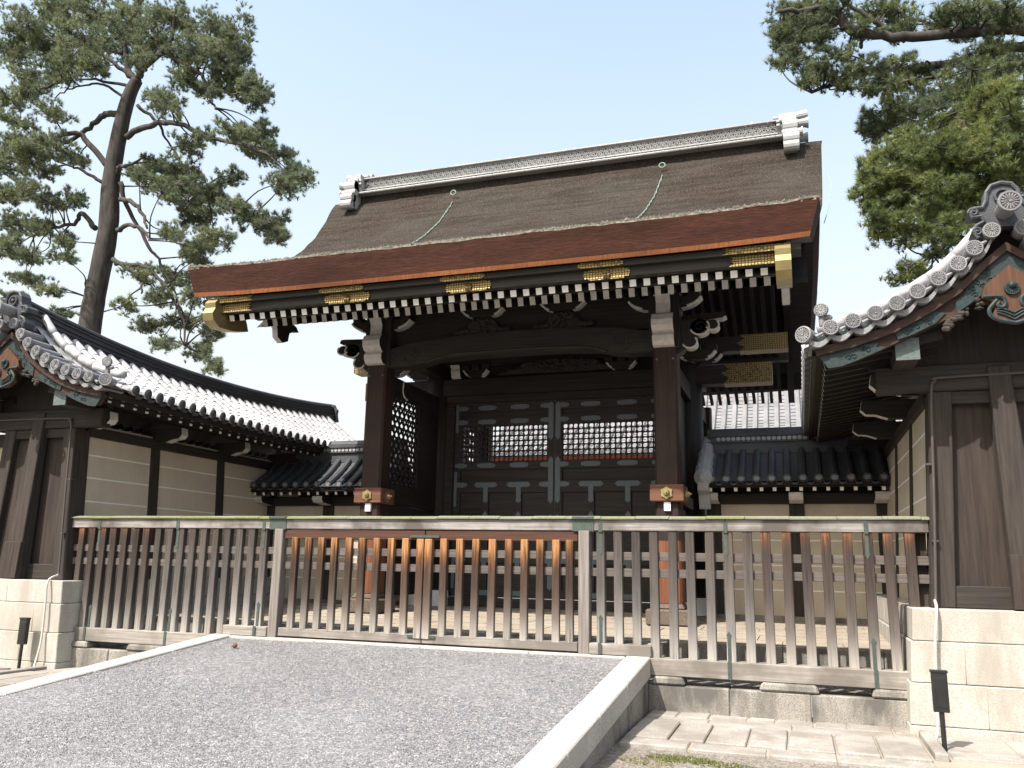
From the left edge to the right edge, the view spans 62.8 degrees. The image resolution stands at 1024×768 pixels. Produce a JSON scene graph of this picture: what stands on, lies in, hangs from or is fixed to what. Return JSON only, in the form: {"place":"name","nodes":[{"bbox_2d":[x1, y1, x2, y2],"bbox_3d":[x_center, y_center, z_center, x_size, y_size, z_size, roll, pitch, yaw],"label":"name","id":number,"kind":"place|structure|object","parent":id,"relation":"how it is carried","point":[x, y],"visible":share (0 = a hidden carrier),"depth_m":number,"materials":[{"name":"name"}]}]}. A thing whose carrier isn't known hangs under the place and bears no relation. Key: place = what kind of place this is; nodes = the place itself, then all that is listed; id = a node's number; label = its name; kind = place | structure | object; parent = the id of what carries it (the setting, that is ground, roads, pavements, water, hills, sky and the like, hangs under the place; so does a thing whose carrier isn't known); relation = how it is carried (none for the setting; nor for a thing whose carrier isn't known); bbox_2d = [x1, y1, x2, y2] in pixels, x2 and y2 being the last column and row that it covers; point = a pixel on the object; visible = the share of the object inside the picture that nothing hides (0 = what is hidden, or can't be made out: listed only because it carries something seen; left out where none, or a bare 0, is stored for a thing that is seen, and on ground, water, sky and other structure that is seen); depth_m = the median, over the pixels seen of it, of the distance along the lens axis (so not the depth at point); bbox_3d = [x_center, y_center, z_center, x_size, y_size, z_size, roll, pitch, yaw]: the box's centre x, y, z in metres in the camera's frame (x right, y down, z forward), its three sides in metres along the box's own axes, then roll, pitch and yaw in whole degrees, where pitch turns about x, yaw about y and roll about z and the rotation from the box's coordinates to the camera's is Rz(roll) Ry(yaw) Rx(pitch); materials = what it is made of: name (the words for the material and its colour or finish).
{"place":"outdoors","nodes":[
{"label":"outdoors","id":0,"kind":"place"},
{"bbox_2d":[0,625,632,767],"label":"gravel path","id":1,"kind":"structure","parent":0,"point":[316,724],"depth_m":7.47,"materials":[{"name":"grey gravel"}]},
{"bbox_2d":[229,635,625,658],"bbox_3d":[-1.224,3.389,10.433,5.344,0.285,0.190,-3,-13,18],"label":"ramp threshold","id":2,"kind":"object","parent":1,"relation":"on","point":[473,649],"visible":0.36,"depth_m":10.32,"materials":[{"name":"stone"}]},
{"bbox_2d":[112,597,870,693],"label":"ground","id":3,"kind":"structure","parent":0,"point":[759,685],"depth_m":9.89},
{"bbox_2d":[125,616,891,689],"bbox_3d":[-0.432,3.565,11.195,14.344,0.490,0.098,-3,-13,18],"label":"terrace edge","id":4,"kind":"object","parent":3,"relation":"on","point":[843,658],"visible":0.09,"depth_m":10.09,"materials":[{"name":"grey stone"}]},
{"bbox_2d":[493,390,901,460],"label":"palace hall","id":5,"kind":"structure","parent":3,"relation":"on","point":[768,414],"depth_m":38.34,"materials":[{"name":"tile"}]},
{"bbox_2d":[0,666,1023,767],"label":"pavement","id":6,"kind":"structure","parent":0,"point":[856,745],"depth_m":7.75,"materials":[{"name":"stone"}]},
{"bbox_2d":[17,617,30,668],"bbox_3d":[-6.878,3.651,11.780,0.144,0.722,0.100,-3,-13,18],"label":"lamp bollard","id":7,"kind":"object","parent":6,"relation":"on","point":[23,632],"visible":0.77,"depth_m":11.78,"materials":[{"name":"black metal"}]},
{"bbox_2d":[929,669,949,751],"bbox_3d":[3.881,2.962,7.582,0.144,0.722,0.100,-3,-13,18],"label":"lamp bollard","id":8,"kind":"object","parent":6,"relation":"on","point":[940,693],"visible":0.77,"depth_m":7.58,"materials":[{"name":"black metal"}]},
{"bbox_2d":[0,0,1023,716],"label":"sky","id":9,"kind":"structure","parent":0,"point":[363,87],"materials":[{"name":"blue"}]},
{"bbox_2d":[134,602,890,668],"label":"terrace","id":10,"kind":"structure","parent":0,"point":[821,637],"depth_m":12.46,"materials":[{"name":"stone"}]},
{"bbox_2d":[250,439,411,605],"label":"wing wall","id":11,"kind":"structure","parent":10,"relation":"on","point":[327,482],"depth_m":16.82,"materials":[{"name":"black tile"}]},
{"bbox_2d":[187,109,831,626],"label":"temple gate","id":12,"kind":"structure","parent":10,"relation":"on","point":[665,283],"depth_m":15.59,"materials":[{"name":"brown wood"}]},
{"bbox_2d":[450,401,555,598],"bbox_3d":[-0.177,2.277,16.727,2.105,3.830,0.126,-3,-13,18],"label":"door","id":13,"kind":"structure","parent":12,"relation":"in","point":[523,487],"depth_m":16.78,"materials":[{"name":"brown wood"}]},
{"bbox_2d":[555,397,655,601],"bbox_3d":[1.879,2.170,16.041,2.175,3.830,0.126,-3,-13,18],"label":"door","id":14,"kind":"structure","parent":12,"relation":"in","point":[620,486],"depth_m":16.15,"materials":[{"name":"brown wood"}]},
{"bbox_2d":[694,426,890,623],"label":"wing wall","id":15,"kind":"structure","parent":10,"relation":"on","point":[782,471],"depth_m":13.96,"materials":[{"name":"black tile"}]},
{"bbox_2d":[591,713,859,767],"bbox_3d":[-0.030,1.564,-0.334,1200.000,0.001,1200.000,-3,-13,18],"label":"ground","id":16,"kind":"structure","parent":0,"point":[612,756],"depth_m":7.07,"materials":[{"name":"beige soil"}]},
{"bbox_2d":[0,434,4,458],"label":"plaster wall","id":17,"kind":"structure","parent":16,"relation":"on","point":[2,437],"depth_m":13.70,"materials":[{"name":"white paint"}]},
{"bbox_2d":[70,646,142,667],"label":"stone plinth","id":18,"kind":"structure","parent":16,"relation":"on","point":[82,657],"depth_m":11.88,"materials":[{"name":"grey stone"}]},
{"bbox_2d":[71,516,929,699],"bbox_3d":[-0.991,2.672,10.890,11.660,1.868,0.888,-3,-13,18],"label":"wooden fence","id":19,"kind":"object","parent":18,"relation":"on","point":[771,674],"visible":0.94,"depth_m":10.22,"materials":[{"name":"grey wood"}]},
{"bbox_2d":[0,634,229,696],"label":"kerb","id":20,"kind":"structure","parent":16,"relation":"on","point":[67,675],"depth_m":9.34,"materials":[{"name":"stone"}]},
{"bbox_2d":[0,0,319,378],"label":"pine tree","id":21,"kind":"object","parent":16,"relation":"on","point":[226,52],"visible":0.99,"depth_m":34.79,"materials":[{"name":"green plant"}]},
{"bbox_2d":[0,290,355,668],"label":"roofed wall","id":22,"kind":"structure","parent":16,"relation":"on","point":[92,423],"depth_m":13.18,"materials":[{"name":"tile"}]},
{"bbox_2d":[514,656,650,767],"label":"kerb","id":23,"kind":"structure","parent":16,"relation":"on","point":[604,716],"depth_m":7.30,"materials":[{"name":"stone"}]},
{"bbox_2d":[619,753,757,767],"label":"moss","id":24,"kind":"object","parent":16,"relation":"on","point":[676,759],"visible":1,"depth_m":7.03,"materials":[{"name":"green plant"}]},
{"bbox_2d":[648,682,908,728],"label":"stone plinth","id":25,"kind":"structure","parent":16,"relation":"on","point":[847,708],"depth_m":8.95,"materials":[{"name":"grey stone"}]},
{"bbox_2d":[618,711,1023,767],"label":"mortar bed","id":26,"kind":"object","parent":16,"relation":"on","point":[953,763],"visible":0.19,"depth_m":7.13,"materials":[{"name":"beige concrete"}]},
{"bbox_2d":[759,0,1023,145],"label":"pine tree","id":27,"kind":"object","parent":16,"relation":"on","point":[817,22],"visible":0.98,"depth_m":20.52,"materials":[{"name":"green plant"}]},
{"bbox_2d":[795,180,1023,742],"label":"roofed wall","id":28,"kind":"structure","parent":16,"relation":"on","point":[932,359],"depth_m":8.74,"materials":[{"name":"wood"}]},
{"bbox_2d":[844,71,1023,287],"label":"pine tree","id":29,"kind":"object","parent":16,"relation":"on","point":[968,137],"visible":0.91,"depth_m":17.32,"materials":[{"name":"green plant"}]}
]}

